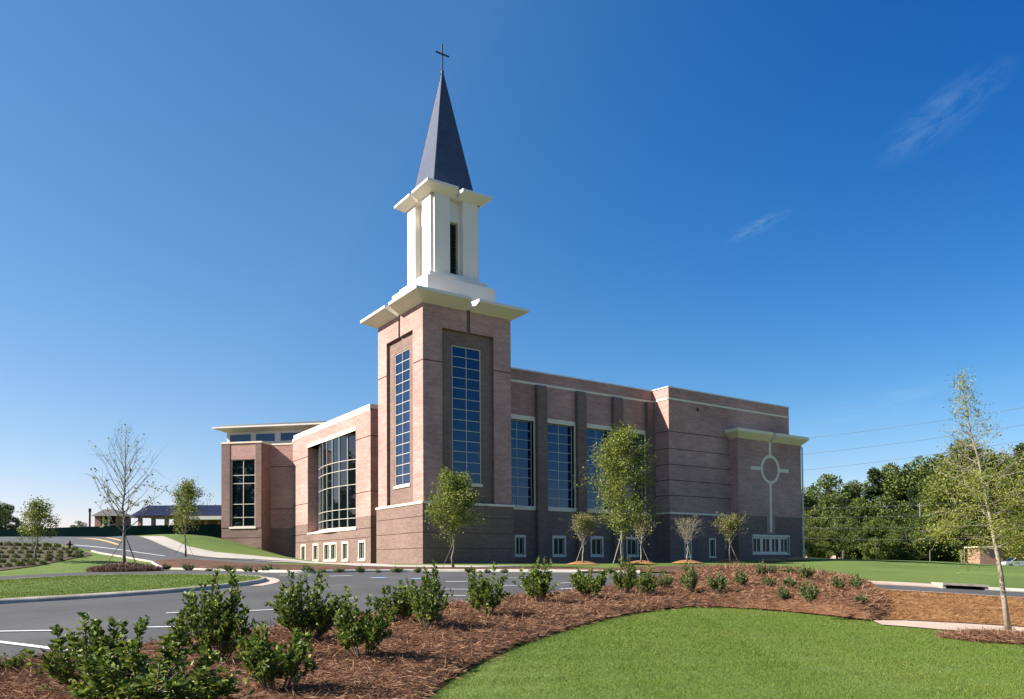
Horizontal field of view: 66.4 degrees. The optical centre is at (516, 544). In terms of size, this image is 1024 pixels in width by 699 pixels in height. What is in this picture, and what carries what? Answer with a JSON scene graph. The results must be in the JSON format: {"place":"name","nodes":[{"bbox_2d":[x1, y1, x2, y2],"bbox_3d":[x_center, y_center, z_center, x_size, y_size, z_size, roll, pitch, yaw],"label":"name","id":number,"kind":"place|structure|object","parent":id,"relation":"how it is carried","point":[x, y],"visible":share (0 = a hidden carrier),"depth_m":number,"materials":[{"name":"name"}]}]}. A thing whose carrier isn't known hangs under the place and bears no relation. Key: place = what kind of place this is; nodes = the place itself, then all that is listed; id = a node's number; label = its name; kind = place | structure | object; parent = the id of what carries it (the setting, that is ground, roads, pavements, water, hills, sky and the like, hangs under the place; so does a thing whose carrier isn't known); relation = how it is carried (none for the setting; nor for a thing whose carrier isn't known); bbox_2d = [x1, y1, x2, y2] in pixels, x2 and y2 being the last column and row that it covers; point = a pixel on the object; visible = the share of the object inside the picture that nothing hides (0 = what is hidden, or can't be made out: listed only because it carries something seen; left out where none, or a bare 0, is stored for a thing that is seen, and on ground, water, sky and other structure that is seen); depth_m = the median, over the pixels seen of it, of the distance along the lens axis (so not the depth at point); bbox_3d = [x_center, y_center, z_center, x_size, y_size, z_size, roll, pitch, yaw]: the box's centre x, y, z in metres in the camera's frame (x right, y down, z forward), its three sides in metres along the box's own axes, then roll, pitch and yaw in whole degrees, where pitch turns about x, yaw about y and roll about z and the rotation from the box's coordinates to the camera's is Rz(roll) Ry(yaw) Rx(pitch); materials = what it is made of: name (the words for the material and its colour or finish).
{"place":"outdoors","nodes":[
{"label":"outdoors","id":0,"kind":"place"},
{"bbox_2d":[0,573,263,598],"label":"island lawn","id":1,"kind":"structure","parent":0,"point":[80,584],"depth_m":27.69,"materials":[{"name":"green plant"}]},
{"bbox_2d":[0,535,277,568],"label":"driveway","id":2,"kind":"structure","parent":0,"point":[143,545],"depth_m":73.37,"materials":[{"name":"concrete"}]},
{"bbox_2d":[166,476,215,556],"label":"young tree","id":3,"kind":"object","parent":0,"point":[187,494],"visible":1,"depth_m":68.24,"materials":[{"name":"green plant"}]},
{"bbox_2d":[156,559,623,569],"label":"bed soil","id":4,"kind":"structure","parent":0,"point":[176,563],"depth_m":50.36,"materials":[{"name":"brown soil"}]},
{"bbox_2d":[0,534,1023,698],"bbox_3d":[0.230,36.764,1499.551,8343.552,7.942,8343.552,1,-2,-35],"label":"ground","id":5,"kind":"structure","parent":0,"point":[912,571],"depth_m":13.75,"materials":[{"name":"green plant"}]},
{"bbox_2d":[0,501,14,529],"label":"tree","id":6,"kind":"object","parent":5,"relation":"on","point":[4,517],"visible":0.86,"depth_m":121.32,"materials":[{"name":"green plant"}]},
{"bbox_2d":[0,542,90,569],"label":"soil bank","id":7,"kind":"structure","parent":5,"relation":"on","point":[42,558],"depth_m":62.81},
{"bbox_2d":[16,495,61,558],"bbox_3d":[-35.228,-1.178,57.710,2.946,4.878,4.031,1,-2,-35],"label":"young tree","id":8,"kind":"object","parent":7,"relation":"on","point":[34,513],"visible":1,"depth_m":57.12,"materials":[{"name":"green plant"}]},
{"bbox_2d":[0,524,221,537],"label":"screen fence","id":9,"kind":"object","parent":5,"relation":"on","point":[212,530],"visible":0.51,"depth_m":97.49,"materials":[{"name":"fabric"}]},
{"bbox_2d":[92,509,137,525],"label":"gatehouse","id":10,"kind":"object","parent":5,"relation":"on","point":[101,515],"visible":0.29,"depth_m":112.96,"materials":[{"name":"brick"}]},
{"bbox_2d":[132,505,220,525],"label":"canopy building","id":11,"kind":"structure","parent":5,"relation":"on","point":[209,514],"depth_m":118.56,"materials":[{"name":"metal"}]},
{"bbox_2d":[151,561,268,571],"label":"kerb","id":12,"kind":"structure","parent":5,"relation":"on","point":[154,563],"depth_m":49.71,"materials":[{"name":"concrete"}]},
{"bbox_2d":[140,536,519,566],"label":"walkway","id":13,"kind":"structure","parent":5,"relation":"on","point":[169,543],"depth_m":72.14,"materials":[{"name":"concrete"}]},
{"bbox_2d":[0,562,897,698],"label":"pine straw bed","id":14,"kind":"object","parent":5,"relation":"on","point":[762,603],"visible":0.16,"depth_m":12.87,"materials":[{"name":"plant"}]},
{"bbox_2d":[0,649,27,671],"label":"shrub","id":15,"kind":"object","parent":14,"relation":"on","point":[15,660],"visible":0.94,"depth_m":9.38,"materials":[{"name":"green plant"}]},
{"bbox_2d":[21,612,149,684],"bbox_3d":[-4.437,1.126,8.129,1.163,0.868,1.120,0,-2,-23],"label":"shrub","id":16,"kind":"object","parent":14,"relation":"on","point":[64,673],"visible":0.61,"depth_m":8.08,"materials":[{"name":"green plant"}]},
{"bbox_2d":[37,623,260,698],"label":"shrub","id":17,"kind":"object","parent":14,"relation":"on","point":[130,682],"visible":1,"depth_m":6.61,"materials":[{"name":"green plant"}]},
{"bbox_2d":[164,566,256,661],"bbox_3d":[-3.907,0.900,10.015,1.082,1.272,0.914,-1,-1,6],"label":"shrub","id":18,"kind":"object","parent":14,"relation":"on","point":[232,621],"visible":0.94,"depth_m":9.94,"materials":[{"name":"green plant"}]},
{"bbox_2d":[233,620,317,693],"bbox_3d":[-2.482,1.179,8.115,0.847,0.763,0.812,0,-1,0],"label":"shrub","id":19,"kind":"object","parent":14,"relation":"on","point":[262,657],"visible":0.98,"depth_m":8.08,"materials":[{"name":"green plant"}]},
{"bbox_2d":[261,569,342,640],"bbox_3d":[-3.232,0.924,11.912,1.095,1.115,1.160,-2,-2,39],"label":"shrub","id":20,"kind":"object","parent":14,"relation":"on","point":[316,614],"visible":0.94,"depth_m":11.86,"materials":[{"name":"green plant"}]},
{"bbox_2d":[332,585,396,656],"bbox_3d":[-2.038,1.031,10.563,0.881,0.983,1.034,0,-2,-14],"label":"shrub","id":21,"kind":"object","parent":14,"relation":"on","point":[367,629],"visible":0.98,"depth_m":10.40,"materials":[{"name":"green plant"}]},
{"bbox_2d":[372,580,418,621],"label":"shrub","id":22,"kind":"object","parent":14,"relation":"on","point":[403,608],"visible":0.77,"depth_m":14.31,"materials":[{"name":"green plant"}]},
{"bbox_2d":[403,560,453,628],"bbox_3d":[-1.510,0.873,13.704,0.912,1.228,1.020,-1,-1,6],"label":"shrub","id":23,"kind":"object","parent":14,"relation":"on","point":[426,605],"visible":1,"depth_m":13.58,"materials":[{"name":"green plant"}]},
{"bbox_2d":[465,561,510,615],"bbox_3d":[-0.629,0.899,15.774,0.933,1.132,0.938,-1,-2,12],"label":"shrub","id":24,"kind":"object","parent":14,"relation":"on","point":[483,595],"visible":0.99,"depth_m":15.76,"materials":[{"name":"green plant"}]},
{"bbox_2d":[512,555,562,602],"bbox_3d":[0.495,0.884,19.847,0.993,1.220,1.175,1,-2,-32],"label":"shrub","id":25,"kind":"object","parent":14,"relation":"on","point":[538,582],"visible":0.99,"depth_m":19.66,"materials":[{"name":"green plant"}]},
{"bbox_2d":[569,566,608,597],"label":"shrub","id":26,"kind":"object","parent":14,"relation":"on","point":[594,587],"visible":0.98,"depth_m":22.09,"materials":[{"name":"green plant"}]},
{"bbox_2d":[609,555,636,593],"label":"shrub","id":27,"kind":"object","parent":14,"relation":"on","point":[626,582],"visible":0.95,"depth_m":24.84,"materials":[{"name":"green plant"}]},
{"bbox_2d":[631,564,660,595],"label":"shrub","id":28,"kind":"object","parent":14,"relation":"on","point":[648,584],"visible":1,"depth_m":23.89,"materials":[{"name":"green plant"}]},
{"bbox_2d":[658,570,673,587],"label":"shrub","id":29,"kind":"object","parent":14,"relation":"on","point":[667,581],"visible":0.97,"depth_m":26.45,"materials":[{"name":"green plant"}]},
{"bbox_2d":[679,563,698,590],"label":"shrub","id":30,"kind":"object","parent":14,"relation":"on","point":[688,582],"visible":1,"depth_m":24.82,"materials":[{"name":"green plant"}]},
{"bbox_2d":[706,571,727,593],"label":"shrub","id":31,"kind":"object","parent":14,"relation":"on","point":[718,583],"visible":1,"depth_m":24.40,"materials":[{"name":"green plant"}]},
{"bbox_2d":[734,567,748,585],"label":"shrub","id":32,"kind":"object","parent":14,"relation":"on","point":[742,577],"visible":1,"depth_m":25.78,"materials":[{"name":"green plant"}]},
{"bbox_2d":[796,564,815,579],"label":"shrub","id":33,"kind":"object","parent":14,"relation":"on","point":[807,573],"visible":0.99,"depth_m":28.77,"materials":[{"name":"green plant"}]},
{"bbox_2d":[798,580,820,601],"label":"shrub","id":34,"kind":"object","parent":14,"relation":"on","point":[805,592],"visible":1,"depth_m":20.21,"materials":[{"name":"green plant"}]},
{"bbox_2d":[269,569,639,572],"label":"kerb","id":35,"kind":"structure","parent":5,"relation":"on","point":[412,570],"depth_m":44.94,"materials":[{"name":"concrete"}]},
{"bbox_2d":[422,465,491,566],"bbox_3d":[-4.046,-1.901,52.823,4.647,7.001,4.650,1,-2,-35],"label":"young tree","id":36,"kind":"object","parent":5,"relation":"on","point":[453,488],"visible":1,"depth_m":52.55,"materials":[{"name":"green plant"}]},
{"bbox_2d":[212,44,808,563],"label":"church","id":37,"kind":"structure","parent":5,"relation":"on","point":[456,392],"depth_m":71.05,"materials":[{"name":"brown brick"}]},
{"bbox_2d":[230,434,250,441],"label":"clerestory window","id":38,"kind":"structure","parent":37,"relation":"in","point":[239,437],"depth_m":94.82,"materials":[{"name":"blue glass"}]},
{"bbox_2d":[231,459,254,526],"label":"pavilion window","id":39,"kind":"structure","parent":37,"relation":"in","point":[242,470],"depth_m":90.26,"materials":[{"name":"black glass"}]},
{"bbox_2d":[256,433,274,441],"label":"clerestory window","id":40,"kind":"structure","parent":37,"relation":"in","point":[265,437],"depth_m":94.20,"materials":[{"name":"blue glass"}]},
{"bbox_2d":[307,434,355,534],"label":"bow window","id":41,"kind":"structure","parent":37,"relation":"in","point":[337,456],"depth_m":80.00,"materials":[{"name":"black glass"}]},
{"bbox_2d":[358,540,365,560],"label":"basement window","id":42,"kind":"structure","parent":37,"relation":"in","point":[362,545],"depth_m":74.79,"materials":[{"name":"white glass"}]},
{"bbox_2d":[395,348,409,485],"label":"tower window","id":43,"kind":"structure","parent":37,"relation":"in","point":[402,363],"depth_m":64.00,"materials":[{"name":"blue glass"}]},
{"bbox_2d":[452,345,480,483],"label":"tower window","id":44,"kind":"structure","parent":37,"relation":"in","point":[466,376],"depth_m":62.95,"materials":[{"name":"blue glass"}]},
{"bbox_2d":[514,535,525,556],"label":"basement window","id":45,"kind":"structure","parent":37,"relation":"in","point":[518,539],"depth_m":68.03,"materials":[{"name":"white glass"}]},
{"bbox_2d":[511,414,535,509],"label":"nave window","id":46,"kind":"structure","parent":37,"relation":"in","point":[522,451],"depth_m":68.66,"materials":[{"name":"blue glass"}]},
{"bbox_2d":[552,535,566,556],"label":"basement window","id":47,"kind":"structure","parent":37,"relation":"in","point":[558,542],"depth_m":70.45,"materials":[{"name":"white glass"}]},
{"bbox_2d":[547,418,575,511],"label":"nave window","id":48,"kind":"structure","parent":37,"relation":"in","point":[560,468],"depth_m":71.07,"materials":[{"name":"blue glass"}]},
{"bbox_2d":[590,536,603,556],"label":"basement window","id":49,"kind":"structure","parent":37,"relation":"in","point":[595,544],"depth_m":72.94,"materials":[{"name":"white glass"}]},
{"bbox_2d":[587,423,612,512],"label":"nave window","id":50,"kind":"structure","parent":37,"relation":"in","point":[594,435],"depth_m":73.32,"materials":[{"name":"blue glass"}]},
{"bbox_2d":[626,537,638,556],"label":"basement window","id":51,"kind":"structure","parent":37,"relation":"in","point":[631,545],"depth_m":75.47,"materials":[{"name":"white glass"}]},
{"bbox_2d":[624,428,645,514],"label":"nave window","id":52,"kind":"structure","parent":37,"relation":"in","point":[640,432],"depth_m":76.49,"materials":[{"name":"blue glass"}]},
{"bbox_2d":[752,534,789,554],"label":"basement window","id":53,"kind":"structure","parent":37,"relation":"in","point":[785,547],"depth_m":82.08,"materials":[{"name":"white glass"}]},
{"bbox_2d":[568,561,596,564],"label":"bed soil","id":54,"kind":"structure","parent":5,"relation":"on","point":[584,563],"depth_m":58.39,"materials":[{"name":"soil"}]},
{"bbox_2d":[559,507,602,562],"bbox_3d":[5.012,-0.710,58.739,3.139,4.205,3.073,-1,-2,19],"label":"young tree","id":55,"kind":"object","parent":54,"relation":"on","point":[583,522],"visible":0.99,"depth_m":58.29,"materials":[{"name":"green plant"}]},
{"bbox_2d":[573,420,663,566],"bbox_3d":[7.464,-3.565,55.279,5.818,10.298,5.656,-1,-2,29],"label":"young tree","id":56,"kind":"object","parent":5,"relation":"on","point":[618,453],"visible":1,"depth_m":54.67,"materials":[{"name":"green plant"}]},
{"bbox_2d":[629,560,656,563],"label":"bed soil","id":57,"kind":"structure","parent":5,"relation":"on","point":[642,562],"depth_m":60.39,"materials":[{"name":"soil"}]},
{"bbox_2d":[628,507,660,561],"bbox_3d":[9.663,-0.755,60.574,2.327,4.297,2.515,0,-2,-24],"label":"young tree","id":58,"kind":"object","parent":57,"relation":"on","point":[643,527],"visible":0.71,"depth_m":60.43,"materials":[{"name":"green plant"}]},
{"bbox_2d":[672,560,701,562],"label":"bed soil","id":59,"kind":"structure","parent":5,"relation":"on","point":[686,561],"depth_m":62.48,"materials":[{"name":"soil"}]},
{"bbox_2d":[673,511,702,560],"bbox_3d":[13.820,-0.669,62.885,2.785,4.031,3.351,-1,-1,11],"label":"young tree","id":60,"kind":"object","parent":59,"relation":"on","point":[687,532],"visible":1,"depth_m":62.48,"materials":[{"name":"green plant"}]},
{"bbox_2d":[715,559,743,561],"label":"bed soil","id":61,"kind":"structure","parent":5,"relation":"on","point":[727,560],"depth_m":65.49,"materials":[{"name":"soil"}]},
{"bbox_2d":[710,511,747,560],"bbox_3d":[17.035,-0.681,62.808,3.371,4.026,3.175,1,-2,-35],"label":"young tree","id":62,"kind":"object","parent":61,"relation":"on","point":[730,523],"visible":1,"depth_m":62.78,"materials":[{"name":"green plant"}]},
{"bbox_2d":[802,527,826,557],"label":"woodland tree","id":63,"kind":"object","parent":5,"relation":"on","point":[815,546],"visible":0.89,"depth_m":121.34,"materials":[{"name":"green plant"}]},
{"bbox_2d":[804,508,828,556],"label":"woodland tree","id":64,"kind":"object","parent":5,"relation":"on","point":[811,513],"visible":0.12,"depth_m":142.54,"materials":[{"name":"green plant"}]},
{"bbox_2d":[810,528,837,557],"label":"woodland tree","id":65,"kind":"object","parent":5,"relation":"on","point":[826,531],"visible":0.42,"depth_m":125.74,"materials":[{"name":"green plant"}]},
{"bbox_2d":[801,474,862,558],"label":"woodland tree","id":66,"kind":"object","parent":5,"relation":"on","point":[811,501],"visible":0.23,"depth_m":152.93,"materials":[{"name":"green plant"}]},
{"bbox_2d":[811,491,862,558],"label":"woodland tree","id":67,"kind":"object","parent":5,"relation":"on","point":[833,500],"visible":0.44,"depth_m":133.97,"materials":[{"name":"green plant"}]},
{"bbox_2d":[824,515,867,558],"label":"woodland tree","id":68,"kind":"object","parent":5,"relation":"on","point":[839,539],"visible":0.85,"depth_m":125.58,"materials":[{"name":"green plant"}]},
{"bbox_2d":[839,480,882,524],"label":"woodland tree","id":69,"kind":"object","parent":5,"relation":"on","point":[855,490],"visible":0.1,"depth_m":156.06,"materials":[{"name":"green plant"}]},
{"bbox_2d":[846,497,883,559],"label":"woodland tree","id":70,"kind":"object","parent":5,"relation":"on","point":[863,505],"visible":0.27,"depth_m":139.44,"materials":[{"name":"green plant"}]},
{"bbox_2d":[865,467,885,559],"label":"woodland tree","id":71,"kind":"object","parent":5,"relation":"on","point":[874,489],"visible":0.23,"depth_m":158.19,"materials":[{"name":"green plant"}]},
{"bbox_2d":[857,518,898,559],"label":"woodland tree","id":72,"kind":"object","parent":5,"relation":"on","point":[879,548],"visible":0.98,"depth_m":121.62,"materials":[{"name":"green plant"}]},
{"bbox_2d":[862,462,907,558],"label":"woodland tree","id":73,"kind":"object","parent":5,"relation":"on","point":[886,471],"visible":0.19,"depth_m":158.51,"materials":[{"name":"green plant"}]},
{"bbox_2d":[862,496,918,545],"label":"woodland tree","id":74,"kind":"object","parent":5,"relation":"on","point":[886,521],"visible":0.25,"depth_m":135.97,"materials":[{"name":"green plant"}]},
{"bbox_2d":[883,531,909,559],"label":"woodland tree","id":75,"kind":"object","parent":5,"relation":"on","point":[899,536],"visible":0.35,"depth_m":125.46,"materials":[{"name":"green plant"}]},
{"bbox_2d":[879,523,934,560],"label":"woodland tree","id":76,"kind":"object","parent":5,"relation":"on","point":[908,549],"visible":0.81,"depth_m":124.09,"materials":[{"name":"green plant"}]},
{"bbox_2d":[903,486,918,524],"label":"woodland tree","id":77,"kind":"object","parent":5,"relation":"on","point":[911,493],"visible":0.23,"depth_m":140.45,"materials":[{"name":"green plant"}]},
{"bbox_2d":[875,455,964,527],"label":"woodland tree","id":78,"kind":"object","parent":5,"relation":"on","point":[921,471],"visible":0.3,"depth_m":154.87,"materials":[{"name":"green plant"}]},
{"bbox_2d":[900,519,945,560],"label":"woodland tree","id":79,"kind":"object","parent":5,"relation":"on","point":[927,549],"visible":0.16,"depth_m":126.16,"materials":[{"name":"green plant"}]},
{"bbox_2d":[905,513,959,561],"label":"woodland tree","id":80,"kind":"object","parent":5,"relation":"on","point":[923,517],"visible":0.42,"depth_m":125.62,"materials":[{"name":"green plant"}]},
{"bbox_2d":[898,477,983,550],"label":"woodland tree","id":81,"kind":"object","parent":5,"relation":"on","point":[917,498],"visible":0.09,"depth_m":140.72,"materials":[{"name":"green plant"}]},
{"bbox_2d":[905,459,980,532],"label":"woodland tree","id":82,"kind":"object","parent":5,"relation":"on","point":[928,500],"visible":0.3,"depth_m":136.12,"materials":[{"name":"green plant"}]},
{"bbox_2d":[923,520,965,562],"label":"woodland tree","id":83,"kind":"object","parent":5,"relation":"on","point":[950,552],"visible":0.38,"depth_m":125.44,"materials":[{"name":"green plant"}]},
{"bbox_2d":[882,590,1023,625],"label":"straw slope","id":84,"kind":"structure","parent":5,"relation":"on","point":[956,617],"depth_m":23.84,"materials":[{"name":"plant"}]},
{"bbox_2d":[879,588,1023,626],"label":"straw cover","id":85,"kind":"object","parent":84,"relation":"on","point":[1015,608],"visible":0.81,"depth_m":24.27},
{"bbox_2d":[928,438,993,520],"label":"woodland tree","id":86,"kind":"object","parent":5,"relation":"on","point":[956,450],"visible":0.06,"depth_m":156.97,"materials":[{"name":"green plant"}]},
{"bbox_2d":[949,521,983,562],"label":"woodland tree","id":87,"kind":"object","parent":5,"relation":"on","point":[964,528],"visible":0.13,"depth_m":127.99,"materials":[{"name":"green plant"}]},
{"bbox_2d":[952,518,991,562],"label":"woodland tree","id":88,"kind":"object","parent":5,"relation":"on","point":[973,523],"visible":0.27,"depth_m":127.27,"materials":[{"name":"green plant"}]},
{"bbox_2d":[943,634,1023,641],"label":"straw ring","id":89,"kind":"object","parent":5,"relation":"on","point":[989,638],"visible":0.25,"depth_m":15.38,"materials":[{"name":"brown plant"}]},
{"bbox_2d":[904,364,1023,629],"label":"young tree","id":90,"kind":"object","parent":89,"relation":"on","point":[1013,538],"visible":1,"depth_m":17.58,"materials":[{"name":"green plant"}]},
{"bbox_2d":[934,626,1023,644],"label":"straw needles","id":91,"kind":"object","parent":89,"relation":"on","point":[990,633],"visible":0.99,"depth_m":15.75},
{"bbox_2d":[947,470,1020,528],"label":"woodland tree","id":92,"kind":"object","parent":5,"relation":"on","point":[988,473],"visible":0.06,"depth_m":139.83,"materials":[{"name":"green plant"}]},
{"bbox_2d":[964,546,1009,564],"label":"brick hut","id":93,"kind":"object","parent":5,"relation":"on","point":[987,558],"visible":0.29,"depth_m":111.99,"materials":[{"name":"brick"}]},
{"bbox_2d":[959,448,1023,503],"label":"woodland tree","id":94,"kind":"object","parent":5,"relation":"on","point":[993,459],"visible":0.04,"depth_m":154.64,"materials":[{"name":"green plant"}]},
{"bbox_2d":[977,461,1023,522],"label":"woodland tree","id":95,"kind":"object","parent":5,"relation":"on","point":[1015,476],"visible":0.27,"depth_m":136.55,"materials":[{"name":"green plant"}]},
{"bbox_2d":[987,518,1023,560],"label":"woodland tree","id":96,"kind":"object","parent":5,"relation":"on","point":[1005,556],"visible":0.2,"depth_m":121.67,"materials":[{"name":"green plant"}]},
{"bbox_2d":[0,570,1023,660],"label":"road","id":97,"kind":"structure","parent":0,"point":[155,608],"depth_m":22.46,"materials":[{"name":"grey asphalt"}]},
{"bbox_2d":[0,574,267,603],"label":"kerb","id":98,"kind":"structure","parent":97,"relation":"on","point":[102,595],"depth_m":24.30,"materials":[{"name":"concrete"}]},
{"bbox_2d":[869,581,936,586],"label":"kerb","id":99,"kind":"structure","parent":97,"relation":"on","point":[904,583],"depth_m":36.11,"materials":[{"name":"concrete"}]},
{"bbox_2d":[931,582,988,590],"bbox_3d":[20.238,1.958,35.723,1.948,0.476,1.250,-1,-1,7],"label":"storm drain","id":100,"kind":"object","parent":97,"relation":"on","point":[962,586],"visible":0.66,"depth_m":35.38,"materials":[{"name":"concrete"}]},
{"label":"bed soil","id":101,"kind":"structure","parent":97,"relation":"on","visible":0},
{"bbox_2d":[86,562,162,571],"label":"dry ground cover","id":102,"kind":"object","parent":101,"relation":"on","point":[124,567],"visible":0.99,"depth_m":47.27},
{"bbox_2d":[88,424,168,563],"bbox_3d":[-24.649,-3.182,49.394,5.336,9.570,4.783,1,-2,-35],"label":"young tree","id":103,"kind":"object","parent":101,"relation":"on","point":[129,502],"visible":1,"depth_m":49.54,"materials":[{"name":"grey plant"}]},
{"bbox_2d":[0,0,1023,558],"label":"sky","id":104,"kind":"structure","parent":0,"point":[814,209],"materials":[{"name":"blue"}]},
{"bbox_2d":[581,565,726,571],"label":"bed soil","id":105,"kind":"structure","parent":0,"point":[665,568],"depth_m":46.60,"materials":[{"name":"brown soil"}]},
{"bbox_2d":[873,620,1023,631],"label":"sandy path","id":106,"kind":"structure","parent":0,"point":[938,625],"depth_m":19.08,"materials":[{"name":"concrete"}]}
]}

